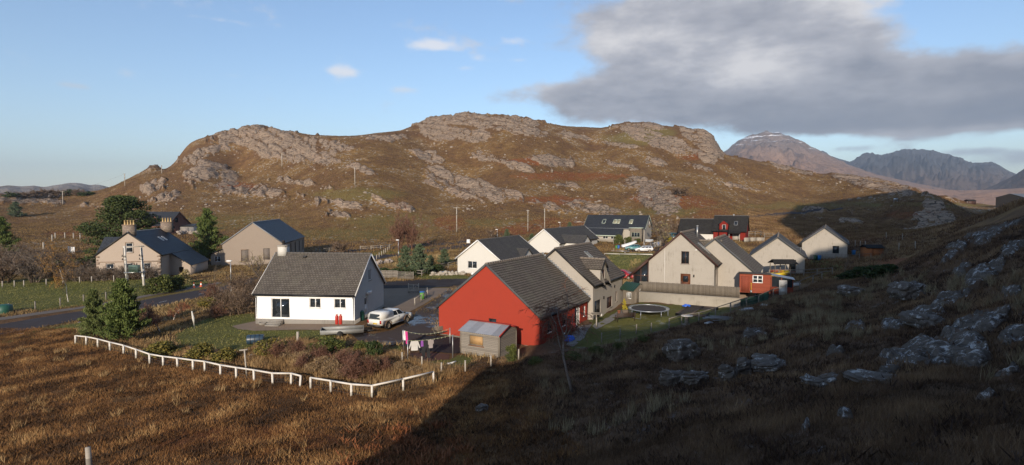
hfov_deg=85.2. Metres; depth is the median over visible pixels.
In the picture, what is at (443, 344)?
tarmac yard
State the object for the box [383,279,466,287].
road
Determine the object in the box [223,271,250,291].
bare shrub
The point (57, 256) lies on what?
bare shrub
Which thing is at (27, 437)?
moor grass
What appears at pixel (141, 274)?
bare shrub
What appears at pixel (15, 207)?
pine tree
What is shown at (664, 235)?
willow tree
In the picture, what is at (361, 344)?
gorse bush
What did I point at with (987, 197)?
hills
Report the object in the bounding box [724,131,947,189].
mountain
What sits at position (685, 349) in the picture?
boulder
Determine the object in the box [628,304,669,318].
trampoline
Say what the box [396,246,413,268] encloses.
pine tree
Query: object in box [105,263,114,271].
window
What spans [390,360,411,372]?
dead bush
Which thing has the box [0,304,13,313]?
water tank
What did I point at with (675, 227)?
bare shrub
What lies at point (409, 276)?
field gate
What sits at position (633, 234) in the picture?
window
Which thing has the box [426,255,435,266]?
pine tree
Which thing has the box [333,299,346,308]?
window
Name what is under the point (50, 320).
road
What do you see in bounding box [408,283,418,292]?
field gate
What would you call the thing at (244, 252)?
window
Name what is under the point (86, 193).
tree
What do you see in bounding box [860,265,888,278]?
gorse bush
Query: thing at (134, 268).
transformer poles
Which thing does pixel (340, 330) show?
trailer
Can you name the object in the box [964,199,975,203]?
field shed
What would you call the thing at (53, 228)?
hill grass
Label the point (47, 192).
tree
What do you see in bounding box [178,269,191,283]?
sapling
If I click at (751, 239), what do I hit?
timber fence
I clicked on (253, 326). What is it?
gravel path
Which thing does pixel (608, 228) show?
slate house
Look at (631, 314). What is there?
garden bench
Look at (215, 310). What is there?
bare shrub
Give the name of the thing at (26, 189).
hills
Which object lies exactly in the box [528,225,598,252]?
white bungalow
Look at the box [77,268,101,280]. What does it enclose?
bare shrub
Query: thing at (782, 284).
door panel
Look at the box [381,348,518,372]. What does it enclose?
wire fence
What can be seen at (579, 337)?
patio
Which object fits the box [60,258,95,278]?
bare shrub
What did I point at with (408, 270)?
gorse bush
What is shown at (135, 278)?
bare shrub
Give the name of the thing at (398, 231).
birch tree
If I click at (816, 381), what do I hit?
boulder
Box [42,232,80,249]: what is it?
hill fence
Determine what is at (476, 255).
white bungalow
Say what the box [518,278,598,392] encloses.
birch tree
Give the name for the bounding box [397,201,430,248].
birch tree
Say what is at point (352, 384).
paddock fence
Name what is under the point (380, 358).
dead bush
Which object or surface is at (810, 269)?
rail fence
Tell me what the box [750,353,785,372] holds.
boulder
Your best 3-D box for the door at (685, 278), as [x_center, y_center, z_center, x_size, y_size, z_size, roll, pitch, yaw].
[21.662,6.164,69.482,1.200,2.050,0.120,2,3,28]
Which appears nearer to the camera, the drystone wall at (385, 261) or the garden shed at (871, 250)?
the garden shed at (871, 250)
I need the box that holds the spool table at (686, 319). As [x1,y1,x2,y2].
[681,314,692,325]
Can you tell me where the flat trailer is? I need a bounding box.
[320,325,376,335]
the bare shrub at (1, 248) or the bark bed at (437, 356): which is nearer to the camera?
the bark bed at (437, 356)
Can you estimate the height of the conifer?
1.447 m
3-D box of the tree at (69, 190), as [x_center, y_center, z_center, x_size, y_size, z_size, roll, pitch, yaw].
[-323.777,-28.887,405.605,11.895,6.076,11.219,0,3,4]
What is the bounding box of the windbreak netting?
[741,292,768,306]
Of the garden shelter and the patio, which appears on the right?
the garden shelter
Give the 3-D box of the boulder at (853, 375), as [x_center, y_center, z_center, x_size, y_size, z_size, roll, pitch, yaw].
[15.020,6.030,23.133,2.088,0.307,1.704,3,4,42]
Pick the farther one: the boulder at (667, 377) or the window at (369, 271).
the window at (369, 271)
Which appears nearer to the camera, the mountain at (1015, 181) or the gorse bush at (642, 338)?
the gorse bush at (642, 338)
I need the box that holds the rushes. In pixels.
[538,266,1023,435]
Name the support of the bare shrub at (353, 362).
on the ground at (254, 143)
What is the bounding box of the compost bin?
[360,310,364,320]
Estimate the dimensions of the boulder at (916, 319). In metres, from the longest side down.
2.294 x 2.009 x 1.089 m
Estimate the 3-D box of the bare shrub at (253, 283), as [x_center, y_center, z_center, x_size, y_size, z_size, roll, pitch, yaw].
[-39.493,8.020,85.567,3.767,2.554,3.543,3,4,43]
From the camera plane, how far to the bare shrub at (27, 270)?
97.44 m
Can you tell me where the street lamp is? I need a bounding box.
[226,260,231,290]
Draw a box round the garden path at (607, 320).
[593,310,623,328]
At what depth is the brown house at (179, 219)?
199.81 m
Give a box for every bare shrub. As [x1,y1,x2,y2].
[0,244,14,261]
[0,245,50,270]
[0,254,42,282]
[2,247,56,259]
[5,249,60,282]
[11,241,41,253]
[18,249,72,267]
[37,259,91,280]
[46,250,87,259]
[56,269,75,281]
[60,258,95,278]
[63,266,87,281]
[74,265,89,281]
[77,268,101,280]
[83,265,105,280]
[94,267,111,280]
[98,268,117,280]
[111,264,128,278]
[112,264,135,279]
[121,269,141,279]
[131,263,154,279]
[139,265,161,278]
[139,301,160,319]
[198,279,222,298]
[199,302,229,317]
[200,282,239,305]
[216,287,255,316]
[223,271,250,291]
[240,281,257,306]
[247,277,259,289]
[260,340,288,359]
[280,335,314,357]
[290,353,309,369]
[307,343,337,360]
[326,240,352,251]
[331,346,358,364]
[334,349,371,381]
[356,354,385,376]
[379,355,392,371]
[485,229,495,237]
[652,219,665,234]
[668,185,693,195]
[669,219,678,233]
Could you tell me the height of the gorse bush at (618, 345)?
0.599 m
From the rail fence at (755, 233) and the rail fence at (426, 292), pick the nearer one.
the rail fence at (426, 292)
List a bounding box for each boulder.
[475,403,488,413]
[658,369,682,386]
[662,338,700,361]
[679,370,708,385]
[718,364,736,380]
[736,357,751,375]
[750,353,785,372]
[799,376,827,387]
[837,285,864,295]
[843,368,899,383]
[887,281,923,299]
[899,310,944,328]
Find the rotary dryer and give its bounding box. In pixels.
[191,311,194,328]
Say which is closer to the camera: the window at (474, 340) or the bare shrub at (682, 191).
the window at (474, 340)
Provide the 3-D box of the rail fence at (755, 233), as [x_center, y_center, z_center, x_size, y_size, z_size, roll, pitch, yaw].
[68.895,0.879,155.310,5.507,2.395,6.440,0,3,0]
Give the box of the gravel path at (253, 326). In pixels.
[233,321,354,330]
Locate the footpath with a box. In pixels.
[0,282,220,319]
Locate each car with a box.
[620,269,632,278]
[624,244,640,249]
[634,246,652,251]
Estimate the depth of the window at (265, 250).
125.52 m
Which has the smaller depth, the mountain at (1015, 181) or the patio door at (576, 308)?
the patio door at (576, 308)
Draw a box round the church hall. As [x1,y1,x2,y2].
[209,219,304,264]
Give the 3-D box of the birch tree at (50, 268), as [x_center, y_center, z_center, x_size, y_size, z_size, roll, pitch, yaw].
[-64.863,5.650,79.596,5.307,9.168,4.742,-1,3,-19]
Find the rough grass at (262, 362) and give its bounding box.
[81,336,470,397]
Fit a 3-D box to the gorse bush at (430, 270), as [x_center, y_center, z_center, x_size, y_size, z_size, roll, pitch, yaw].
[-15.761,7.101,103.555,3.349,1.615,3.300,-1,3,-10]
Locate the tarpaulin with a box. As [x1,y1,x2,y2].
[565,335,574,340]
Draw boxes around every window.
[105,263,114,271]
[125,242,133,252]
[144,262,151,270]
[215,256,220,261]
[241,249,248,260]
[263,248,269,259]
[309,298,321,308]
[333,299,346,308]
[368,269,371,280]
[467,261,476,268]
[468,335,483,347]
[607,296,612,308]
[631,232,639,236]
[681,251,689,264]
[752,275,762,282]
[789,260,795,270]
[832,246,838,253]
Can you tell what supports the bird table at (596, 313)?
on the ground at (254, 143)
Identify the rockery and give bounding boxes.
[430,270,465,275]
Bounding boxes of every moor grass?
[0,327,588,464]
[745,198,1023,280]
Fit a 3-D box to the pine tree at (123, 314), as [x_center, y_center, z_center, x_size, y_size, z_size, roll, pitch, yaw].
[-38.902,7.921,55.613,4.910,6.999,4.114,-2,4,-36]
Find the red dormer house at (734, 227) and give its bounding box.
[677,214,749,241]
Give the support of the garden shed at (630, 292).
on the ground at (254, 143)
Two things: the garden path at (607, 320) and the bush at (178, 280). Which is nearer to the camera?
the garden path at (607, 320)
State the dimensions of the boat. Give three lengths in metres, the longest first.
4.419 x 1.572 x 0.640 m
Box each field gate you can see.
[397,271,413,278]
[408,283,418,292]
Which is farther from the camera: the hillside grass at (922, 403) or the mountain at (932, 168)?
the mountain at (932, 168)
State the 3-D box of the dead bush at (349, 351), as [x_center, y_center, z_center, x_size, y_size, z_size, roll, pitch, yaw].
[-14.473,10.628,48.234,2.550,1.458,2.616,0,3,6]
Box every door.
[271,298,289,317]
[364,296,366,313]
[575,306,579,325]
[594,299,599,318]
[635,292,638,302]
[681,274,689,283]
[741,276,749,291]
[779,280,786,294]
[869,249,873,256]
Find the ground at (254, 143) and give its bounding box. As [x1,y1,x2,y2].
[0,111,1023,464]
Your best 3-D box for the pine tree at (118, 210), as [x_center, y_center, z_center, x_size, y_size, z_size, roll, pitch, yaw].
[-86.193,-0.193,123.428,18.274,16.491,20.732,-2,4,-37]
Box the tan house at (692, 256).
[628,225,763,296]
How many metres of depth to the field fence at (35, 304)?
77.33 m
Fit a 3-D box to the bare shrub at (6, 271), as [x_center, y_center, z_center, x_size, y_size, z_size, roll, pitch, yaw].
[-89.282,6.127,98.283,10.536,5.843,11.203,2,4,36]
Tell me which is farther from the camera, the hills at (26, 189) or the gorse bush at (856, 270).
the hills at (26, 189)
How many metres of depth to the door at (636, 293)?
69.85 m
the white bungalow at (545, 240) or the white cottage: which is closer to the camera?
the white cottage
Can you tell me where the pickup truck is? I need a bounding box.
[367,307,412,328]
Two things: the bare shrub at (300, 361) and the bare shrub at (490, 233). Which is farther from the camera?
the bare shrub at (490, 233)
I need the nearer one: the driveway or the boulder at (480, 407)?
the boulder at (480, 407)
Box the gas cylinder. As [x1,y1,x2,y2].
[335,314,338,323]
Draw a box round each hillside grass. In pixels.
[553,346,1023,464]
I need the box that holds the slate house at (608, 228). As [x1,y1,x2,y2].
[584,215,652,241]
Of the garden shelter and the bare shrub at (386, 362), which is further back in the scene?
the garden shelter
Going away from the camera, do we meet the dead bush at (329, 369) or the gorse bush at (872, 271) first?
the dead bush at (329, 369)
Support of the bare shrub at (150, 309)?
on the ground at (254, 143)
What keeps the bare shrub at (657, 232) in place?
on the ground at (254, 143)
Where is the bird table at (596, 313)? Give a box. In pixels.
[591,312,600,327]
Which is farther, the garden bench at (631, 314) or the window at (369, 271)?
the window at (369, 271)
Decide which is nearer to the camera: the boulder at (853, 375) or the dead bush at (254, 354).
the boulder at (853, 375)
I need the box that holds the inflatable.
[772,270,789,276]
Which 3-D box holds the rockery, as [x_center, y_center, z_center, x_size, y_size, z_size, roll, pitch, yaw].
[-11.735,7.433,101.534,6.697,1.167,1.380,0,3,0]
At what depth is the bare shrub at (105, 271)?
99.00 m
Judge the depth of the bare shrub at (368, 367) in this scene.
43.28 m
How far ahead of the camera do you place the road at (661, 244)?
148.56 m
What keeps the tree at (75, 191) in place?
on the ground at (254, 143)
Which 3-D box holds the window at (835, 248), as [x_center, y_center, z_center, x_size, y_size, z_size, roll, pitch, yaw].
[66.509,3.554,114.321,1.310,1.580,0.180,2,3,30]
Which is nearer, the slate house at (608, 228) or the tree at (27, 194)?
the slate house at (608, 228)
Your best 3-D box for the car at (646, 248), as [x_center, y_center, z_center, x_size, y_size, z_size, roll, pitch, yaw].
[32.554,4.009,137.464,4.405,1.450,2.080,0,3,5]
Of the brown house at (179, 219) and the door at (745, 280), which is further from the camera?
the brown house at (179, 219)
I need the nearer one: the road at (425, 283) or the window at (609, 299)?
the window at (609, 299)
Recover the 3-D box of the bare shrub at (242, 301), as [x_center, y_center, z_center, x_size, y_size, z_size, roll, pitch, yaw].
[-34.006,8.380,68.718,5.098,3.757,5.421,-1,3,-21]
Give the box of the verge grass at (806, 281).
[0,241,852,375]
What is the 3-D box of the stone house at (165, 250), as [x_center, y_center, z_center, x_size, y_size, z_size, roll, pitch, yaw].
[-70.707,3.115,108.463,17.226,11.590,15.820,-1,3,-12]
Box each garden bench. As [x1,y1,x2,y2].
[433,326,447,335]
[615,312,635,321]
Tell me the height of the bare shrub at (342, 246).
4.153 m
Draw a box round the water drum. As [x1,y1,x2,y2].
[246,334,264,343]
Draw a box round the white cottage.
[252,240,385,326]
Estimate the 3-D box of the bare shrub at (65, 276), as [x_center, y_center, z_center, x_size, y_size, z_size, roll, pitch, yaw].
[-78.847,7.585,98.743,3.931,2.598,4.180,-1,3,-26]
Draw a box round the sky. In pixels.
[0,0,1023,186]
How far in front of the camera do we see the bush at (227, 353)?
47.94 m
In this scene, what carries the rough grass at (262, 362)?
on the ground at (254, 143)
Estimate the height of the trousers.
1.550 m
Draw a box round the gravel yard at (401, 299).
[384,288,448,311]
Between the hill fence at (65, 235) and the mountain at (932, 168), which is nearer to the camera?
the hill fence at (65, 235)
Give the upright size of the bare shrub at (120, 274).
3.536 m
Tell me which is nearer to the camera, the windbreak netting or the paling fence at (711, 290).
the windbreak netting
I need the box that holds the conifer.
[622,299,627,309]
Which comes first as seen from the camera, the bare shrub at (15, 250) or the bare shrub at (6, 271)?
the bare shrub at (6, 271)
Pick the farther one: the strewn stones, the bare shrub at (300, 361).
the strewn stones
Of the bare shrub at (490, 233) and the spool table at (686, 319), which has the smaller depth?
the spool table at (686, 319)
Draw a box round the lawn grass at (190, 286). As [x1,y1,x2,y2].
[0,252,840,366]
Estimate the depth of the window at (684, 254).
69.37 m
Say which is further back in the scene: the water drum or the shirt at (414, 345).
the water drum
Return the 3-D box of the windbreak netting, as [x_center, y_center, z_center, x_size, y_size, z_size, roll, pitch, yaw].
[26.984,7.561,62.562,4.520,1.548,0.857,-1,3,-27]
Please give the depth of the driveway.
59.70 m
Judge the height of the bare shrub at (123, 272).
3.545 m
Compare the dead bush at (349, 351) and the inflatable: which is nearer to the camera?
the dead bush at (349, 351)
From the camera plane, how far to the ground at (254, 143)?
230.42 m
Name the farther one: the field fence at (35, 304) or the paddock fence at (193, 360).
the field fence at (35, 304)
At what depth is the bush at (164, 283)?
85.81 m
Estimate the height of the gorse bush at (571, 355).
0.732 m
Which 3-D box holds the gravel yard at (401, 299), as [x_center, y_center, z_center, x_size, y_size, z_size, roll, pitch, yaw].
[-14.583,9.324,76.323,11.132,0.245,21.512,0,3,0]
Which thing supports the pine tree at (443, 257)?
on the ground at (254, 143)
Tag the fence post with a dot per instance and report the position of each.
(88, 456)
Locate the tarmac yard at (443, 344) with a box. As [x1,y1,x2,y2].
[401,335,459,353]
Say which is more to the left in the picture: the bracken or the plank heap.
the bracken
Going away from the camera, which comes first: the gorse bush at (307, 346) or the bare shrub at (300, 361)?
the bare shrub at (300, 361)
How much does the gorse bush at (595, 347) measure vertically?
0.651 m
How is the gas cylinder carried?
on the gravel path at (253, 326)
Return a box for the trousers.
[422,340,429,357]
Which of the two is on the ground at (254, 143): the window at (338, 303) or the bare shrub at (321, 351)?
the bare shrub at (321, 351)
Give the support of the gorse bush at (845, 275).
on the ground at (254, 143)
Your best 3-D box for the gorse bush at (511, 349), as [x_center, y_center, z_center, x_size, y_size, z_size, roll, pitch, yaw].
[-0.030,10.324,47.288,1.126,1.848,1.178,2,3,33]
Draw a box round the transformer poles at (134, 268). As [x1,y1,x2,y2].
[121,246,145,285]
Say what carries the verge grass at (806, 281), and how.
on the ground at (254, 143)
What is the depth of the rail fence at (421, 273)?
102.59 m
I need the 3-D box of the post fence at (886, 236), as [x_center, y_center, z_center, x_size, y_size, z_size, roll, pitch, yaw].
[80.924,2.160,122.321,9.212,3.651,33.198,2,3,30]
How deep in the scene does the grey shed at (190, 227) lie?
201.22 m
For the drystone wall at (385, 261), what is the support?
on the ground at (254, 143)
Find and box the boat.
[621,241,636,246]
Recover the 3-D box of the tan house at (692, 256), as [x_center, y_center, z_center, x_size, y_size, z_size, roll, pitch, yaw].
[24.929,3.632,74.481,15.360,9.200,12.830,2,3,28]
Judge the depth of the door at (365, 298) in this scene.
65.36 m
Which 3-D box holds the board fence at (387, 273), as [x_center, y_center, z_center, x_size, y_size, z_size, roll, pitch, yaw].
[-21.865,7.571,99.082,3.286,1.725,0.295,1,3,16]
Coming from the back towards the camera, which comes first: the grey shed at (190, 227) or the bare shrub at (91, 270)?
the grey shed at (190, 227)
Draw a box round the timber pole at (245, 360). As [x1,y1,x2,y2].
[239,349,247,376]
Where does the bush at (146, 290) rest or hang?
on the ground at (254, 143)
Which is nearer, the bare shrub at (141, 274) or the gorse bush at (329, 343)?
the gorse bush at (329, 343)
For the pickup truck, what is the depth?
59.68 m
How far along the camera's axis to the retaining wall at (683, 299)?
67.41 m
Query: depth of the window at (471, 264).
103.08 m
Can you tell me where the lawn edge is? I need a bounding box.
[604,253,651,254]
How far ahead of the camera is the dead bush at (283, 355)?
48.88 m
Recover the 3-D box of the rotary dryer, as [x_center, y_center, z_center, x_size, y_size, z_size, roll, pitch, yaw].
[-35.121,9.649,61.325,0.338,2.015,0.258,1,3,23]
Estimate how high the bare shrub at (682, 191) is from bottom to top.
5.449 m
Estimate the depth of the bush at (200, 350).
49.00 m
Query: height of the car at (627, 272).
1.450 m
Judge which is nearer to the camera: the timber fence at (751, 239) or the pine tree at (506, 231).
the timber fence at (751, 239)
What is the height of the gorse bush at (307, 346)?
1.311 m
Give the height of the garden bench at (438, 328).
0.959 m
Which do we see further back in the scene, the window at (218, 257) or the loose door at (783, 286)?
the window at (218, 257)
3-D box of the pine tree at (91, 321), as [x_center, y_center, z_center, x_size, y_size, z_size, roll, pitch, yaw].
[-43.614,8.551,57.901,3.179,5.527,3.340,1,3,17]
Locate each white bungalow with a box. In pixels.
[454,235,539,273]
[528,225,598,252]
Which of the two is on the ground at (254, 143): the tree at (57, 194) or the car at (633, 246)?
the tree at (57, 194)
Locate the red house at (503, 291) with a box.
[435,242,625,345]
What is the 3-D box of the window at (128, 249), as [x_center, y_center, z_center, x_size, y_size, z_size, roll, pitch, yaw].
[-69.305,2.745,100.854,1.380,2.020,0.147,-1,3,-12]
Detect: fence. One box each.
[2,275,128,287]
[8,292,106,308]
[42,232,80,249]
[74,335,301,385]
[309,371,434,397]
[376,246,389,259]
[381,270,396,277]
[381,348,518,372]
[414,288,427,304]
[415,261,456,276]
[601,323,651,342]
[640,281,740,297]
[668,272,822,328]
[744,238,763,241]
[748,231,773,237]
[769,267,832,275]
[810,253,868,258]
[855,232,915,249]
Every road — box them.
[0,243,472,333]
[323,241,472,251]
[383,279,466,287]
[623,239,668,278]
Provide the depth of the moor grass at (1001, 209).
138.85 m
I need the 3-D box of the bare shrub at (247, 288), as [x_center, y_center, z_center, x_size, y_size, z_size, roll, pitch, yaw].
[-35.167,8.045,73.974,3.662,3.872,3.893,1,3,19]
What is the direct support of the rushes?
on the ground at (254, 143)
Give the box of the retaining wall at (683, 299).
[638,291,740,307]
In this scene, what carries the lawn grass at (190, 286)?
on the ground at (254, 143)
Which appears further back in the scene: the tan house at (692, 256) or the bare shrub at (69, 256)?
the bare shrub at (69, 256)
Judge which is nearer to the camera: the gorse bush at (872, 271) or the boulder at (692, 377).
the boulder at (692, 377)
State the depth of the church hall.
125.03 m
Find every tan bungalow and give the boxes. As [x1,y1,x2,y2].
[749,232,807,273]
[800,224,849,258]
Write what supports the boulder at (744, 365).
on the ground at (254, 143)
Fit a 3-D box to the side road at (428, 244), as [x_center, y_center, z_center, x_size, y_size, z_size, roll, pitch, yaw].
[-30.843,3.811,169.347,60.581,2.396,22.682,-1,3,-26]
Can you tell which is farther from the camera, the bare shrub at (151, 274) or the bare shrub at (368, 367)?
the bare shrub at (151, 274)
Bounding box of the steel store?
[995,194,1023,206]
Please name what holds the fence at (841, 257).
on the ground at (254, 143)
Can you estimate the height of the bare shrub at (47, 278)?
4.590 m
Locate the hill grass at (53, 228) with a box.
[0,129,989,256]
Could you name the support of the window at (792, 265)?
in the tan bungalow at (778, 245)
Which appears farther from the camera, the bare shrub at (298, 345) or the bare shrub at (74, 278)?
the bare shrub at (74, 278)
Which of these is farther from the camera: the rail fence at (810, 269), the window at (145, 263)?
the window at (145, 263)
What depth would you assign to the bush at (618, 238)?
159.59 m
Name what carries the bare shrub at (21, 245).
on the ground at (254, 143)
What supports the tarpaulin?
on the patio
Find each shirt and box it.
[409,341,419,350]
[428,340,433,347]
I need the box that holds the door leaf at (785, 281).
[779,280,786,294]
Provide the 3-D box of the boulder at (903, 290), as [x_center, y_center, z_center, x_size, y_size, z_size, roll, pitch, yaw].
[33.609,4.970,47.410,2.199,1.596,2.589,-1,3,-13]
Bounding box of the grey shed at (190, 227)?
[179,224,196,230]
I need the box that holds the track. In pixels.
[749,207,842,217]
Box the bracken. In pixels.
[333,408,480,464]
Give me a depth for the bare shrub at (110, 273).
99.25 m
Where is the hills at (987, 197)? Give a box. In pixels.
[911,186,1023,204]
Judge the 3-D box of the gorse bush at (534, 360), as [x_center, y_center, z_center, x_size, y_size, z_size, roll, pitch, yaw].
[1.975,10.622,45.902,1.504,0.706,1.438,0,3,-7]
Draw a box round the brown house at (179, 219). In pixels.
[141,212,190,233]
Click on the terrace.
(744, 295)
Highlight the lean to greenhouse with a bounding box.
[770,273,794,293]
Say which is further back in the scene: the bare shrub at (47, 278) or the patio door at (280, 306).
the bare shrub at (47, 278)
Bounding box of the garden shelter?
[768,259,797,275]
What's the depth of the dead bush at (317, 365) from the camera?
44.79 m
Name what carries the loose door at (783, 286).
on the ground at (254, 143)
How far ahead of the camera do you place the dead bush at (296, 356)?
47.33 m
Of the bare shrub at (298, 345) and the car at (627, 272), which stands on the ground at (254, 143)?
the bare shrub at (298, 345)
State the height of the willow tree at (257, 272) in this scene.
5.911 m
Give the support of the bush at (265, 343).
on the ground at (254, 143)
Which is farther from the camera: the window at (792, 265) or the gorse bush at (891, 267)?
the window at (792, 265)
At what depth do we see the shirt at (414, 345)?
48.01 m
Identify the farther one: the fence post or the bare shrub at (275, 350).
the bare shrub at (275, 350)
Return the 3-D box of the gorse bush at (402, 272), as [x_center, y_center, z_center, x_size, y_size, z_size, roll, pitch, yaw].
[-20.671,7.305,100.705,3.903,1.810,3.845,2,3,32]
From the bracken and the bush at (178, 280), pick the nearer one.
the bracken
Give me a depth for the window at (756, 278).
65.79 m
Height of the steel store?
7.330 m
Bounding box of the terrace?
[622,281,747,304]
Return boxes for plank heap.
[702,315,732,320]
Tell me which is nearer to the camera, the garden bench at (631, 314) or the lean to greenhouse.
the garden bench at (631, 314)
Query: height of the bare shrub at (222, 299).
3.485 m
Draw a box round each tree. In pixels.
[0,216,22,256]
[1,191,20,197]
[6,201,27,217]
[17,191,36,197]
[27,189,45,197]
[33,241,82,301]
[37,187,57,197]
[48,189,69,197]
[59,189,72,195]
[70,188,84,195]
[73,195,161,260]
[77,191,94,195]
[77,288,106,337]
[93,278,151,341]
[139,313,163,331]
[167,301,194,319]
[188,208,228,263]
[234,249,273,277]
[385,196,416,248]
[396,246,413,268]
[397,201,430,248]
[409,243,432,274]
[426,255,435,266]
[437,249,452,263]
[503,229,509,235]
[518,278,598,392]
[648,216,673,242]
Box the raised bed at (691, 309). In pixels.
[675,305,717,316]
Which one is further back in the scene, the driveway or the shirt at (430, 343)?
the driveway
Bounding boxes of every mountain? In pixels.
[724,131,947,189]
[821,148,1015,189]
[982,169,1023,189]
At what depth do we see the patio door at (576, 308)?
60.59 m
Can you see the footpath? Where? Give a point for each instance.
(38, 313)
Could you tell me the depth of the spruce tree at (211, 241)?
126.57 m
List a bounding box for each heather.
[498,216,1023,464]
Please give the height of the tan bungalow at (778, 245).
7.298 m
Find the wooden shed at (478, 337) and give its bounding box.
[458,319,518,357]
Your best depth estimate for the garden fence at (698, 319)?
55.92 m
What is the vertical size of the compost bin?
1.200 m
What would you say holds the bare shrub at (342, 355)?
on the ground at (254, 143)
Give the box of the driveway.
[351,285,459,344]
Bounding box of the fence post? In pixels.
[85,446,91,464]
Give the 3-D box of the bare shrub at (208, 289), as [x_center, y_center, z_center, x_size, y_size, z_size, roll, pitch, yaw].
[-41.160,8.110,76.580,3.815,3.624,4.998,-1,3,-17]
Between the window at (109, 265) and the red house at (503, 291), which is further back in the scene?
the window at (109, 265)
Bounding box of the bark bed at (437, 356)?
[408,352,449,360]
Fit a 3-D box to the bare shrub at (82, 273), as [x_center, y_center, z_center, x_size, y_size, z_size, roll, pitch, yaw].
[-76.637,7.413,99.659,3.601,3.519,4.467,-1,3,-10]
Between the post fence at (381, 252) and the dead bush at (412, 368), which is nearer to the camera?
the dead bush at (412, 368)
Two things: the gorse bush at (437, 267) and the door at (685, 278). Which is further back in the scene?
the gorse bush at (437, 267)
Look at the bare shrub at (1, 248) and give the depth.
117.72 m
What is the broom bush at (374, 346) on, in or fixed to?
on the ground at (254, 143)
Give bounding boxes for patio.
[566,324,590,345]
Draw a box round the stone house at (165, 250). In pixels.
[93,218,209,279]
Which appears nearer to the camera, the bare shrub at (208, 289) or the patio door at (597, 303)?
the patio door at (597, 303)
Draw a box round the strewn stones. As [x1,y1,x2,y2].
[51,114,942,244]
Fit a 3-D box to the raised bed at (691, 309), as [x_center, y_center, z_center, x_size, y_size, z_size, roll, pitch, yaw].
[20.429,8.735,61.660,3.863,0.986,8.072,2,3,32]
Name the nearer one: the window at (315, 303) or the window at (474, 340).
the window at (474, 340)
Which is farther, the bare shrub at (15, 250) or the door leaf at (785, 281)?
the bare shrub at (15, 250)
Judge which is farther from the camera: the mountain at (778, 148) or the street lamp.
the mountain at (778, 148)
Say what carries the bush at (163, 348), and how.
on the ground at (254, 143)
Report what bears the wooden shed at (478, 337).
on the ground at (254, 143)
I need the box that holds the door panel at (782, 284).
[780,282,785,292]
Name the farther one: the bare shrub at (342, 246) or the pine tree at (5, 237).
the bare shrub at (342, 246)
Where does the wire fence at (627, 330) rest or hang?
on the ground at (254, 143)
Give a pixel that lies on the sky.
(92, 92)
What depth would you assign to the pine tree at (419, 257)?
102.22 m
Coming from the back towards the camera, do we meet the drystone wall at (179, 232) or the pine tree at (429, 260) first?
the drystone wall at (179, 232)
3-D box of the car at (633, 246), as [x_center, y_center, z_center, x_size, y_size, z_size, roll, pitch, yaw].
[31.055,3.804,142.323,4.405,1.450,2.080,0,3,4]
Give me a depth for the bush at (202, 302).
74.19 m
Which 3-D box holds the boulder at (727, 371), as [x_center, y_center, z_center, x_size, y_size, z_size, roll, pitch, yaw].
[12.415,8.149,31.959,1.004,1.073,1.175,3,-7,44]
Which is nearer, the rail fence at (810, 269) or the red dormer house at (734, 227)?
the rail fence at (810, 269)
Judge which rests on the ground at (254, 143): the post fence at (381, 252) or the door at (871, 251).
the post fence at (381, 252)
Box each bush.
[141,284,155,294]
[141,340,183,358]
[145,274,175,294]
[171,275,185,289]
[182,342,213,361]
[197,297,220,307]
[209,347,238,365]
[247,351,263,359]
[252,337,286,357]
[278,344,304,358]
[291,349,317,365]
[302,355,337,375]
[303,342,317,352]
[315,336,348,353]
[320,362,349,377]
[332,347,359,359]
[345,354,379,376]
[353,340,365,350]
[365,340,383,357]
[374,354,392,370]
[390,268,404,276]
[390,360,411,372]
[402,268,416,275]
[403,366,423,374]
[419,266,434,274]
[432,264,444,271]
[505,344,517,361]
[527,356,543,365]
[564,351,581,360]
[587,345,604,353]
[612,342,627,348]
[613,234,623,244]
[624,236,631,243]
[637,335,650,341]
[836,272,855,279]
[845,266,867,277]
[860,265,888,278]
[880,264,897,273]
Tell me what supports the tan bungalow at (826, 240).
on the ground at (254, 143)
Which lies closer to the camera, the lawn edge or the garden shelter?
the garden shelter
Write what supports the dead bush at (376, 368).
on the ground at (254, 143)
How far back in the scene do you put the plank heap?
51.98 m
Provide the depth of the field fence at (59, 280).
95.11 m
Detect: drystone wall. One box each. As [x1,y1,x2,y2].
[176,230,197,234]
[376,258,393,264]
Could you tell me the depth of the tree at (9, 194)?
366.65 m
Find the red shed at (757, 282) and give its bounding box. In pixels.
[739,272,771,293]
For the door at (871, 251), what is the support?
in the garden shed at (871, 250)
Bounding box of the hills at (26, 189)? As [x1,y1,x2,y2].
[0,183,107,196]
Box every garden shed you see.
[620,281,641,303]
[860,245,884,256]
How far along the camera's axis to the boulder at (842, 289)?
55.15 m
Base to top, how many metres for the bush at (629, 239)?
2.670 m
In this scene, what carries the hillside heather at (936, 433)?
on the ground at (254, 143)
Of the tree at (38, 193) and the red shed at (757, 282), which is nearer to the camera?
the red shed at (757, 282)
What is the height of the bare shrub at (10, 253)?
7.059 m

